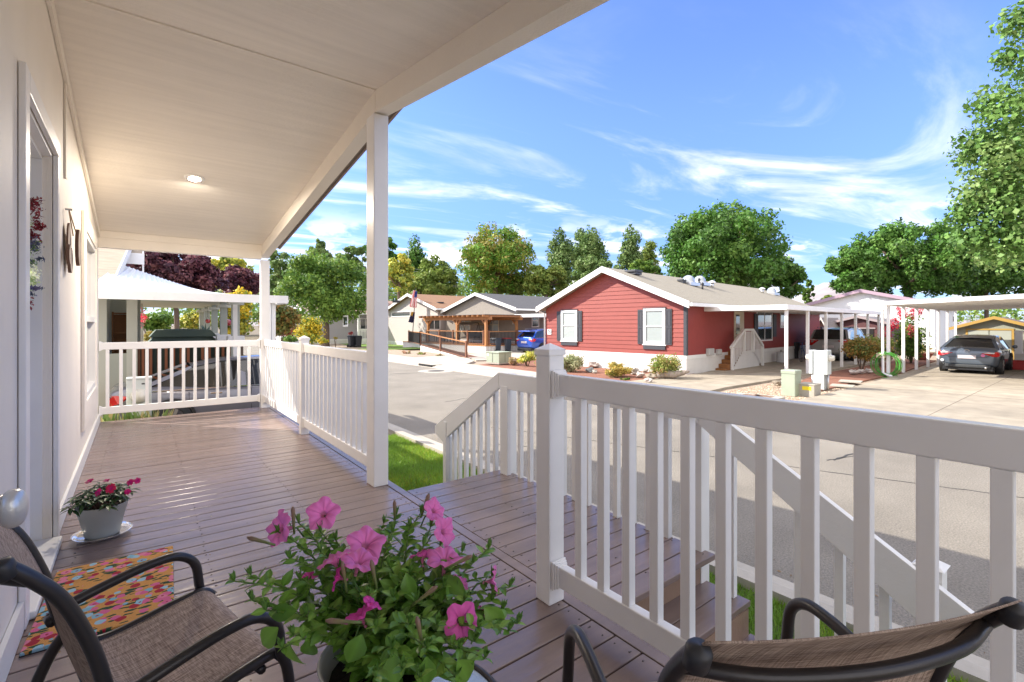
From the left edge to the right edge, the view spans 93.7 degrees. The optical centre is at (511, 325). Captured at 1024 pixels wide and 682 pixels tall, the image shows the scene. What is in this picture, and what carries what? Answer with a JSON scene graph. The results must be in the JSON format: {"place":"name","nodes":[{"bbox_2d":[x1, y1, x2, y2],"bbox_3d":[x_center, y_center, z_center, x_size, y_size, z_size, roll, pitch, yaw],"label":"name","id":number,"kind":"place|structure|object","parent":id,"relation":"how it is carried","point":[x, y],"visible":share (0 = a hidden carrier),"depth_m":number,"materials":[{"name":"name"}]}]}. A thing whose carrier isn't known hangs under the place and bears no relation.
{"place":"outdoors","nodes":[
{"label":"outdoors","id":0,"kind":"place"},
{"bbox_2d":[98,247,143,418],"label":"neighbour house","id":1,"kind":"structure","parent":0,"point":[113,261],"depth_m":10.12,"materials":[{"name":"grey"}]},
{"bbox_2d":[112,312,125,353],"bbox_3d":[-9.030,0.290,11.096,0.340,1.200,0.200,0,0,-38],"label":"door","id":2,"kind":"structure","parent":1,"relation":"attached to","point":[118,328],"depth_m":11.12,"materials":[{"name":"brown wood"}]},
{"bbox_2d":[309,344,464,360],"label":"pavement","id":3,"kind":"structure","parent":0,"point":[398,357],"depth_m":27.42,"materials":[{"name":"concrete"}]},
{"bbox_2d":[408,358,535,376],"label":"pavement","id":4,"kind":"structure","parent":0,"point":[465,363],"depth_m":21.97,"materials":[{"name":"concrete"}]},
{"bbox_2d":[468,351,535,361],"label":"driveway","id":5,"kind":"structure","parent":0,"point":[482,356],"depth_m":29.56,"materials":[{"name":"concrete"}]},
{"bbox_2d":[517,328,543,351],"bbox_3d":[2.420,1.059,33.702,4.373,1.672,2.151,0,0,-42],"label":"blue suv","id":6,"kind":"object","parent":5,"relation":"on","point":[530,340],"visible":0.4,"depth_m":32.20,"materials":[{"name":"blue paint"}]},
{"bbox_2d":[143,326,936,355],"bbox_3d":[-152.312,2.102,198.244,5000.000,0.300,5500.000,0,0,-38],"label":"ground","id":7,"kind":"structure","parent":0,"point":[254,334],"depth_m":101.82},
{"bbox_2d":[100,404,173,421],"bbox_3d":[-5.896,1.630,7.398,1.148,0.860,0.731,0,0,-38],"label":"grass clump","id":8,"kind":"object","parent":7,"relation":"on","point":[112,417],"visible":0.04,"depth_m":7.32,"materials":[{"name":"green plant"}]},
{"bbox_2d":[126,376,151,416],"bbox_3d":[-5.947,1.535,7.657,0.330,1.410,0.370,0,0,-38],"label":"meter pedestal","id":9,"kind":"object","parent":7,"relation":"on","point":[140,389],"visible":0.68,"depth_m":7.58,"materials":[{"name":"white metal"}]},
{"bbox_2d":[143,311,173,333],"bbox_3d":[-19.442,0.587,25.962,2.186,2.816,2.154,0,0,-38],"label":"green shrub","id":10,"kind":"object","parent":7,"relation":"on","point":[159,320],"visible":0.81,"depth_m":25.62,"materials":[{"name":"green plant"}]},
{"bbox_2d":[126,251,229,328],"bbox_3d":[-15.422,-0.671,22.014,4.238,6.029,3.842,0,0,-38],"label":"plum tree","id":11,"kind":"object","parent":7,"relation":"on","point":[199,272],"visible":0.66,"depth_m":21.36,"materials":[{"name":"purple plant"}]},
{"bbox_2d":[137,341,226,375],"bbox_3d":[-7.319,1.290,10.840,1.800,1.900,0.110,0,0,-38],"label":"slat fence","id":12,"kind":"object","parent":7,"relation":"on","point":[165,359],"visible":0.11,"depth_m":10.59,"materials":[{"name":"grey"}]},
{"bbox_2d":[147,329,216,341],"bbox_3d":[-9.066,1.235,13.212,2.040,2.290,2.040,0,0,-38],"label":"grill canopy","id":13,"kind":"object","parent":7,"relation":"on","point":[161,335],"visible":0.31,"depth_m":12.68,"materials":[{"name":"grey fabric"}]},
{"bbox_2d":[105,354,259,419],"bbox_3d":[-5.783,1.395,10.627,4.876,1.480,2.201,0,0,-38],"label":"dark sedan","id":14,"kind":"object","parent":7,"relation":"on","point":[177,384],"visible":0.17,"depth_m":9.50,"materials":[{"name":"grey paint"}]},
{"bbox_2d":[98,266,287,355],"bbox_3d":[-7.676,0.401,10.623,3.770,3.678,5.800,0,0,-38],"label":"carport","id":15,"kind":"object","parent":7,"relation":"on","point":[129,283],"visible":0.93,"depth_m":8.97,"materials":[{"name":"white metal"}]},
{"bbox_2d":[141,300,244,355],"bbox_3d":[-9.842,0.780,14.148,2.170,2.920,8.770,0,0,-38],"label":"neighbour porch","id":16,"kind":"object","parent":7,"relation":"on","point":[214,308],"visible":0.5,"depth_m":13.47,"materials":[{"name":"grey"}]},
{"bbox_2d":[179,309,210,328],"bbox_3d":[-15.780,0.586,23.948,1.661,2.815,1.379,0,0,-38],"label":"yellow shrub","id":17,"kind":"object","parent":7,"relation":"on","point":[190,320],"visible":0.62,"depth_m":23.66,"materials":[{"name":"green plant"}]},
{"bbox_2d":[211,257,255,292],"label":"background tree","id":18,"kind":"object","parent":7,"relation":"on","point":[221,263],"visible":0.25,"depth_m":47.38,"materials":[{"name":"yellow plant"}]},
{"bbox_2d":[218,285,254,354],"bbox_3d":[-9.745,0.396,16.942,1.379,3.595,1.301,0,0,29],"label":"yellow shrub","id":19,"kind":"object","parent":7,"relation":"on","point":[245,326],"visible":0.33,"depth_m":16.78,"materials":[{"name":"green plant"}]},
{"bbox_2d":[219,264,259,354],"bbox_3d":[-17.037,-0.869,30.016,2.698,6.027,2.216,0,0,-38],"label":"plum tree","id":20,"kind":"object","parent":7,"relation":"on","point":[246,279],"visible":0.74,"depth_m":29.61,"materials":[{"name":"purple plant"}]},
{"bbox_2d":[259,250,292,294],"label":"background tree","id":21,"kind":"object","parent":7,"relation":"on","point":[276,269],"visible":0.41,"depth_m":60.96,"materials":[{"name":"green plant"}]},
{"bbox_2d":[255,304,302,340],"bbox_3d":[-14.640,0.241,30.018,2.830,3.508,2.372,0,0,-38],"label":"autumn shrub","id":22,"kind":"object","parent":7,"relation":"on","point":[287,319],"visible":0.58,"depth_m":29.78,"materials":[{"name":"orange plant"}]},
{"bbox_2d":[0,0,608,681],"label":"porch house","id":23,"kind":"structure","parent":7,"relation":"on","point":[120,120],"depth_m":3.47,"materials":[{"name":"beige"}]},
{"bbox_2d":[0,488,28,528],"bbox_3d":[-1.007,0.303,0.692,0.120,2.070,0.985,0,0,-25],"label":"door knob","id":24,"kind":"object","parent":23,"relation":"attached to","point":[14,506],"depth_m":1.11,"materials":[{"name":"silver metal"}]},
{"bbox_2d":[30,196,46,310],"bbox_3d":[-2.835,-0.380,2.812,0.177,0.761,0.184,0,0,-38],"label":"door wreath","id":25,"kind":"object","parent":23,"relation":"attached to","point":[33,235],"depth_m":2.81,"materials":[{"name":"red plant"}]},
{"bbox_2d":[65,208,80,272],"bbox_3d":[-3.292,-0.626,3.593,0.057,0.470,0.482,0,0,-32],"label":"hanging sign","id":26,"kind":"object","parent":23,"relation":"hanging from","point":[69,256],"visible":1,"depth_m":3.58,"materials":[{"name":"brown wood"}]},
{"bbox_2d":[81,210,97,431],"bbox_3d":[-4.758,-0.045,5.380,0.081,2.130,2.010,0,0,-38],"label":"window","id":27,"kind":"structure","parent":23,"relation":"in","point":[89,241],"depth_m":5.54,"materials":[{"name":"white plastic"}]},
{"bbox_2d":[293,311,326,344],"bbox_3d":[-15.951,0.455,37.966,2.335,3.084,2.732,0,0,26],"label":"yellow shrub","id":28,"kind":"object","parent":7,"relation":"on","point":[310,327],"visible":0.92,"depth_m":37.58,"materials":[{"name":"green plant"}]},
{"bbox_2d":[276,299,392,344],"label":"white house","id":29,"kind":"structure","parent":7,"relation":"on","point":[340,330],"depth_m":50.07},
{"bbox_2d":[335,245,366,283],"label":"background tree","id":30,"kind":"object","parent":7,"relation":"on","point":[354,250],"visible":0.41,"depth_m":65.42,"materials":[{"name":"green plant"}]},
{"bbox_2d":[403,233,428,293],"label":"poplar tree","id":31,"kind":"object","parent":7,"relation":"on","point":[416,255],"visible":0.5,"depth_m":65.31,"materials":[{"name":"green plant"}]},
{"bbox_2d":[388,358,496,376],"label":"kerb","id":32,"kind":"structure","parent":7,"relation":"on","point":[478,372],"depth_m":20.82,"materials":[{"name":"concrete"}]},
{"bbox_2d":[402,341,518,352],"bbox_3d":[-4.456,1.685,38.192,3.150,0.610,11.560,0,0,-42],"label":"fence","id":33,"kind":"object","parent":7,"relation":"on","point":[476,348],"depth_m":34.49,"materials":[{"name":"beige wood"}]},
{"bbox_2d":[419,314,522,344],"bbox_3d":[-3.263,0.315,36.777,4.000,2.130,8.800,0,0,-42],"label":"pergola","id":34,"kind":"object","parent":33,"relation":"on","point":[458,319],"visible":1,"depth_m":35.01,"materials":[{"name":"brown wood"}]},
{"bbox_2d":[545,225,575,289],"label":"poplar tree","id":35,"kind":"object","parent":7,"relation":"on","point":[561,248],"visible":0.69,"depth_m":63.22,"materials":[{"name":"green plant"}]},
{"bbox_2d":[579,223,609,260],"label":"poplar tree","id":36,"kind":"object","parent":7,"relation":"on","point":[591,243],"visible":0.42,"depth_m":65.20,"materials":[{"name":"green plant"}]},
{"bbox_2d":[569,254,620,282],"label":"background tree","id":37,"kind":"object","parent":7,"relation":"on","point":[588,265],"visible":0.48,"depth_m":52.99,"materials":[{"name":"green plant"}]},
{"bbox_2d":[616,224,644,269],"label":"poplar tree","id":38,"kind":"object","parent":7,"relation":"on","point":[630,252],"visible":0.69,"depth_m":63.22,"materials":[{"name":"green plant"}]},
{"bbox_2d":[628,259,662,274],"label":"background tree","id":39,"kind":"object","parent":7,"relation":"on","point":[647,267],"visible":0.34,"depth_m":53.38,"materials":[{"name":"green plant"}]},
{"bbox_2d":[645,353,681,375],"bbox_3d":[5.467,1.490,17.001,1.306,1.019,1.179,0,0,-24],"label":"green shrub","id":40,"kind":"object","parent":7,"relation":"on","point":[660,363],"visible":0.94,"depth_m":16.78,"materials":[{"name":"green plant"}]},
{"bbox_2d":[388,423,1023,681],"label":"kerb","id":41,"kind":"structure","parent":7,"relation":"on","point":[972,668],"depth_m":3.32,"materials":[{"name":"concrete"}]},
{"bbox_2d":[658,199,792,287],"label":"great maple","id":42,"kind":"object","parent":7,"relation":"on","point":[723,245],"visible":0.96,"depth_m":42.99,"materials":[{"name":"green plant"}]},
{"bbox_2d":[758,256,807,298],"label":"great maple","id":43,"kind":"object","parent":7,"relation":"on","point":[788,285],"visible":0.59,"depth_m":48.89,"materials":[{"name":"green plant"}]},
{"bbox_2d":[822,244,887,293],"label":"great maple","id":44,"kind":"object","parent":7,"relation":"on","point":[849,271],"visible":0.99,"depth_m":48.69,"materials":[{"name":"green plant"}]},
{"bbox_2d":[806,289,979,351],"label":"white house","id":45,"kind":"structure","parent":7,"relation":"on","point":[861,299],"depth_m":38.51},
{"bbox_2d":[847,217,983,298],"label":"great maple","id":46,"kind":"object","parent":7,"relation":"on","point":[930,265],"visible":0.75,"depth_m":49.13,"materials":[{"name":"green plant"}]},
{"bbox_2d":[944,255,1023,317],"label":"great maple","id":47,"kind":"object","parent":7,"relation":"on","point":[988,282],"visible":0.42,"depth_m":51.52,"materials":[{"name":"green plant"}]},
{"bbox_2d":[172,283,975,325],"bbox_3d":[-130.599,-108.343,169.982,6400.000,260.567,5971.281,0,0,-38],"label":"hills","id":48,"kind":"structure","parent":0,"point":[821,290],"depth_m":2520.61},
{"bbox_2d":[143,262,1023,331],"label":"wood","id":49,"kind":"object","parent":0,"point":[463,292],"visible":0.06,"depth_m":82.91,"materials":[{"name":"green plant"}]},
{"bbox_2d":[143,0,1023,320],"label":"sky","id":50,"kind":"structure","parent":0,"point":[840,117],"materials":[{"name":"blue"}]},
{"bbox_2d":[315,344,936,400],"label":"ground verge","id":51,"kind":"structure","parent":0,"point":[727,390],"depth_m":18.15,"materials":[{"name":"beige gravel"}]},
{"bbox_2d":[273,247,366,345],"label":"maple tree","id":52,"kind":"object","parent":51,"relation":"on","point":[318,283],"visible":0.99,"depth_m":40.41,"materials":[{"name":"green plant"}]},
{"bbox_2d":[388,253,414,299],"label":"background tree","id":53,"kind":"object","parent":51,"relation":"on","point":[397,268],"visible":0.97,"depth_m":55.63,"materials":[{"name":"yellow plant"}]},
{"bbox_2d":[400,272,446,294],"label":"willow tree","id":54,"kind":"object","parent":51,"relation":"on","point":[421,284],"visible":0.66,"depth_m":58.46,"materials":[{"name":"green plant"}]},
{"bbox_2d":[388,293,466,344],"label":"beige house","id":55,"kind":"structure","parent":51,"relation":"on","point":[399,324],"depth_m":45.77,"materials":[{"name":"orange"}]},
{"bbox_2d":[413,254,459,295],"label":"willow tree","id":56,"kind":"object","parent":51,"relation":"on","point":[450,278],"visible":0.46,"depth_m":62.98,"materials":[{"name":"green plant"}]},
{"bbox_2d":[421,345,475,358],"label":"ramp","id":57,"kind":"structure","parent":51,"relation":"on","point":[427,349],"depth_m":31.91,"materials":[{"name":"white paint"}]},
{"bbox_2d":[419,331,467,357],"bbox_3d":[-4.616,1.175,31.035,0.126,1.490,8.656,0,0,-28],"label":"ramp railing","id":58,"kind":"object","parent":57,"relation":"on","point":[465,349],"visible":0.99,"depth_m":30.30,"materials":[{"name":"brown wood"}]},
{"bbox_2d":[440,292,550,343],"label":"taupe house","id":59,"kind":"structure","parent":51,"relation":"on","point":[524,307],"depth_m":37.64,"materials":[{"name":"grey"}]},
{"bbox_2d":[454,221,537,293],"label":"locust tree","id":60,"kind":"object","parent":51,"relation":"on","point":[488,258],"visible":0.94,"depth_m":55.61,"materials":[{"name":"green plant"}]},
{"bbox_2d":[522,264,568,296],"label":"background tree","id":61,"kind":"object","parent":51,"relation":"on","point":[540,279],"visible":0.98,"depth_m":54.81,"materials":[{"name":"green plant"}]},
{"bbox_2d":[480,360,688,380],"bbox_3d":[2.248,1.930,21.122,4.697,0.100,10.040,0,0,-38],"label":"garden bed","id":62,"kind":"object","parent":51,"relation":"on","point":[580,372],"visible":0.18,"depth_m":19.53,"materials":[{"name":"brown soil"}]},
{"bbox_2d":[485,351,511,363],"bbox_3d":[-0.636,1.555,23.234,1.000,0.570,0.950,0,0,44],"label":"transformer box","id":63,"kind":"object","parent":62,"relation":"on","point":[497,357],"visible":0.94,"depth_m":22.93,"materials":[{"name":"metal"}]},
{"bbox_2d":[564,354,583,371],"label":"lavender bush","id":64,"kind":"object","parent":62,"relation":"on","point":[572,362],"visible":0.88,"depth_m":19.19,"materials":[{"name":"green plant"}]},
{"bbox_2d":[536,266,819,374],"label":"red house","id":65,"kind":"structure","parent":51,"relation":"on","point":[602,316],"depth_m":20.85,"materials":[{"name":"paint"}]},
{"bbox_2d":[560,309,577,345],"bbox_3d":[2.664,0.101,22.467,0.063,1.671,1.055,0,0,-43],"label":"window","id":66,"kind":"structure","parent":65,"relation":"in","point":[568,317],"depth_m":22.47,"materials":[{"name":"white plastic"}]},
{"bbox_2d":[642,307,666,349],"bbox_3d":[5.693,0.126,19.235,0.063,1.683,1.054,0,0,-43],"label":"window","id":67,"kind":"structure","parent":65,"relation":"in","point":[653,317],"depth_m":19.24,"materials":[{"name":"white plastic"}]},
{"bbox_2d":[756,312,772,340],"bbox_3d":[12.546,0.034,23.822,2.105,1.491,0.028,0,0,-43],"label":"window","id":68,"kind":"structure","parent":65,"relation":"in","point":[765,320],"depth_m":23.90,"materials":[{"name":"white glass"}]},
{"bbox_2d":[715,329,763,370],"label":"side steps","id":69,"kind":"structure","parent":51,"relation":"on","point":[737,357],"depth_m":20.83,"materials":[{"name":"white wood"}]},
{"bbox_2d":[725,384,845,399],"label":"gravel","id":70,"kind":"structure","parent":51,"relation":"on","point":[769,387],"depth_m":14.01,"materials":[{"name":"beige gravel"}]},
{"bbox_2d":[781,369,801,396],"bbox_3d":[7.704,1.584,13.241,0.418,0.712,0.382,0,0,-38],"label":"cable pedestal","id":71,"kind":"object","parent":51,"relation":"on","point":[790,380],"visible":0.95,"depth_m":13.11,"materials":[{"name":"green metal"}]},
{"bbox_2d":[704,304,880,372],"bbox_3d":[13.809,0.600,22.716,13.600,2.680,3.300,0,0,-41],"label":"carport","id":72,"kind":"object","parent":51,"relation":"on","point":[786,309],"visible":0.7,"depth_m":19.91,"materials":[{"name":"white metal"}]},
{"bbox_2d":[799,382,821,396],"bbox_3d":[8.133,1.760,13.114,0.464,0.360,0.424,0,0,-38],"label":"meter pit box","id":73,"kind":"object","parent":51,"relation":"on","point":[809,389],"visible":0.93,"depth_m":12.98,"materials":[{"name":"grey concrete"}]},
{"bbox_2d":[805,350,834,389],"bbox_3d":[9.178,1.320,14.299,0.300,1.180,0.757,0,0,-38],"label":"meter pedestal","id":74,"kind":"object","parent":51,"relation":"on","point":[820,361],"visible":0.95,"depth_m":14.19,"materials":[{"name":"grey metal"}]},
{"bbox_2d":[801,359,935,390],"bbox_3d":[15.421,1.935,20.312,18.875,0.090,1.878,0,0,-40],"label":"garden bed","id":75,"kind":"object","parent":51,"relation":"on","point":[835,377],"visible":0.4,"depth_m":18.43,"materials":[{"name":"brown soil"}]},
{"bbox_2d":[838,334,880,368],"bbox_3d":[14.132,1.174,19.527,1.772,1.646,1.453,0,0,-38],"label":"japanese maple","id":76,"kind":"object","parent":75,"relation":"on","point":[861,347],"visible":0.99,"depth_m":19.23,"materials":[{"name":"green plant"}]},
{"bbox_2d":[884,307,931,362],"bbox_3d":[19.506,0.400,24.043,2.512,3.191,1.708,0,0,6],"label":"crape myrtle","id":77,"kind":"object","parent":75,"relation":"on","point":[910,340],"visible":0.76,"depth_m":23.71,"materials":[{"name":"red plant"}]},
{"bbox_2d":[834,315,911,353],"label":"garden shed","id":78,"kind":"structure","parent":51,"relation":"on","point":[849,322],"depth_m":32.06,"materials":[{"name":"grey"}]},
{"bbox_2d":[942,0,1023,274],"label":"maple","id":79,"kind":"object","parent":51,"relation":"on","point":[1000,153],"visible":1,"depth_m":9.79,"materials":[{"name":"green plant"}]},
{"bbox_2d":[243,346,1023,673],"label":"road","id":80,"kind":"structure","parent":0,"point":[421,402],"depth_m":5.57,"materials":[{"name":"grey asphalt"}]},
{"bbox_2d":[388,433,983,681],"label":"lawn","id":81,"kind":"structure","parent":0,"point":[744,595],"depth_m":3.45,"materials":[{"name":"plant"}]},
{"bbox_2d":[5,406,754,681],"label":"porch deck","id":82,"kind":"structure","parent":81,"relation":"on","point":[219,485],"depth_m":3.22,"materials":[{"name":"paint"}]},
{"bbox_2d":[19,546,173,657],"bbox_3d":[-2.053,1.359,2.458,0.524,0.017,0.824,0,0,-36],"label":"doormat","id":83,"kind":"object","parent":82,"relation":"on","point":[127,601],"visible":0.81,"depth_m":2.42,"materials":[{"name":"multicoloured fabric"}]},
{"bbox_2d":[70,521,132,542],"bbox_3d":[-2.656,1.350,3.112,0.310,0.030,0.310,0,0,-38],"label":"plant saucer","id":84,"kind":"object","parent":82,"relation":"on","point":[78,536],"visible":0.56,"depth_m":3.07,"materials":[{"name":"white ceramic"}]},
{"bbox_2d":[75,497,128,539],"bbox_3d":[-2.656,1.254,3.112,0.274,0.205,0.274,0,0,-38],"label":"flower pot","id":85,"kind":"object","parent":84,"relation":"on","point":[97,524],"visible":0.67,"depth_m":3.03,"materials":[{"name":"white ceramic"}]},
{"bbox_2d":[59,477,142,516],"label":"impatiens","id":86,"kind":"object","parent":85,"relation":"in","point":[108,492],"visible":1,"depth_m":3.03,"materials":[{"name":"pink plant"}]},
{"bbox_2d":[0,525,294,681],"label":"sling chair","id":87,"kind":"object","parent":82,"relation":"on","point":[201,632],"visible":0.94,"depth_m":1.36,"materials":[{"name":"brown fabric"}]},
{"bbox_2d":[99,339,259,415],"bbox_3d":[-4.985,0.748,7.343,2.028,1.046,0.088,0,0,-38],"label":"porch railing","id":88,"kind":"object","parent":82,"relation":"on","point":[147,405],"visible":1,"depth_m":7.23,"materials":[{"name":"white plastic"}]},
{"bbox_2d":[260,260,269,407],"bbox_3d":[-4.125,0.144,8.004,0.130,2.448,0.130,0,0,-38],"label":"porch post","id":89,"kind":"object","parent":82,"relation":"on","point":[264,299],"visible":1,"depth_m":7.95,"materials":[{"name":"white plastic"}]},
{"bbox_2d":[263,339,298,423],"bbox_3d":[-3.367,0.753,7.025,0.088,1.066,2.335,0,0,-38],"label":"porch railing","id":90,"kind":"object","parent":89,"relation":"attached to","point":[281,395],"visible":0.87,"depth_m":6.92,"materials":[{"name":"white plastic"}]},
{"bbox_2d":[298,336,309,434],"bbox_3d":[-2.623,0.748,6.056,0.112,1.239,0.112,0,0,-38],"label":"railing post","id":91,"kind":"object","parent":82,"relation":"on","point":[304,339],"visible":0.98,"depth_m":6.00,"materials":[{"name":"white plastic"}]},
{"bbox_2d":[302,343,366,466],"bbox_3d":[-1.902,0.753,5.118,0.088,1.066,2.255,0,0,-38],"label":"porch railing","id":92,"kind":"object","parent":82,"relation":"on","point":[336,397],"visible":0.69,"depth_m":4.98,"materials":[{"name":"white plastic"}]},
{"bbox_2d":[367,113,387,486],"bbox_3d":[-1.164,-0.213,4.150,0.130,3.162,0.170,0,0,-38],"label":"porch post","id":93,"kind":"object","parent":82,"relation":"on","point":[377,300],"visible":1,"depth_m":4.08,"materials":[{"name":"white plastic"}]},
{"bbox_2d":[432,652,496,681],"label":"side table","id":94,"kind":"object","parent":82,"relation":"on","point":[479,674],"visible":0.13,"depth_m":1.26,"materials":[{"name":"clear glass"}]},
{"bbox_2d":[317,645,442,681],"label":"flower pot","id":95,"kind":"object","parent":94,"relation":"on","point":[329,668],"visible":0.2,"depth_m":1.02,"materials":[{"name":"beige plastic"}]},
{"bbox_2d":[225,493,524,681],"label":"petunia","id":96,"kind":"object","parent":95,"relation":"in","point":[394,622],"visible":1,"depth_m":0.99,"materials":[{"name":"green plant"}]},
{"bbox_2d":[534,343,565,605],"bbox_3d":[0.190,0.728,2.403,0.112,1.279,0.112,0,0,-38],"label":"railing post","id":97,"kind":"object","parent":82,"relation":"on","point":[549,477],"visible":1,"depth_m":2.37,"materials":[{"name":"white plastic"}]},
{"bbox_2d":[551,370,1023,681],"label":"porch railing","id":98,"kind":"object","parent":97,"relation":"attached to","point":[929,442],"visible":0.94,"depth_m":1.56,"materials":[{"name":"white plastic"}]},
{"bbox_2d":[435,372,973,681],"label":"landing railing","id":99,"kind":"object","parent":82,"relation":"attached to","point":[894,574],"visible":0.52,"depth_m":2.94,"materials":[{"name":"white paint"}]},
{"bbox_2d":[562,596,1023,681],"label":"sling chair","id":100,"kind":"object","parent":82,"relation":"on","point":[932,652],"visible":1,"depth_m":0.76,"materials":[{"name":"brown metal"}]},
{"bbox_2d":[630,357,891,391],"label":"driveway","id":101,"kind":"structure","parent":0,"point":[742,379],"depth_m":17.48,"materials":[{"name":"concrete"}]},
{"bbox_2d":[809,326,869,360],"bbox_3d":[18.402,0.985,26.885,4.823,1.834,2.271,0,0,-43],"label":"silver minivan","id":102,"kind":"object","parent":101,"relation":"on","point":[816,340],"visible":0.36,"depth_m":25.42,"materials":[{"name":"grey paint"}]},
{"bbox_2d":[795,365,1023,426],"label":"driveway","id":103,"kind":"structure","parent":0,"point":[1001,408],"depth_m":12.78,"materials":[{"name":"concrete"}]},
{"bbox_2d":[881,294,1023,376],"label":"carport","id":104,"kind":"object","parent":103,"relation":"on","point":[1010,301],"visible":0.85,"depth_m":18.87,"materials":[{"name":"white plastic"}]},
{"bbox_2d":[870,351,902,377],"bbox_3d":[13.769,1.448,17.740,0.576,0.950,0.977,0,0,-38],"label":"garden hose","id":105,"kind":"object","parent":104,"relation":"hanging from","point":[879,356],"visible":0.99,"depth_m":17.82,"materials":[{"name":"green rubber"}]},
{"bbox_2d":[938,335,1017,373],"bbox_3d":[19.378,1.145,20.004,4.684,1.520,2.151,0,0,-39],"label":"grey sedan","id":106,"kind":"object","parent":103,"relation":"on","point":[978,352],"visible":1,"depth_m":18.78,"materials":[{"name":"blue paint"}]},
{"bbox_2d":[949,316,1023,359],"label":"garden shed","id":107,"kind":"structure","parent":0,"point":[1004,328],"depth_m":25.39,"materials":[{"name":"yellow"}]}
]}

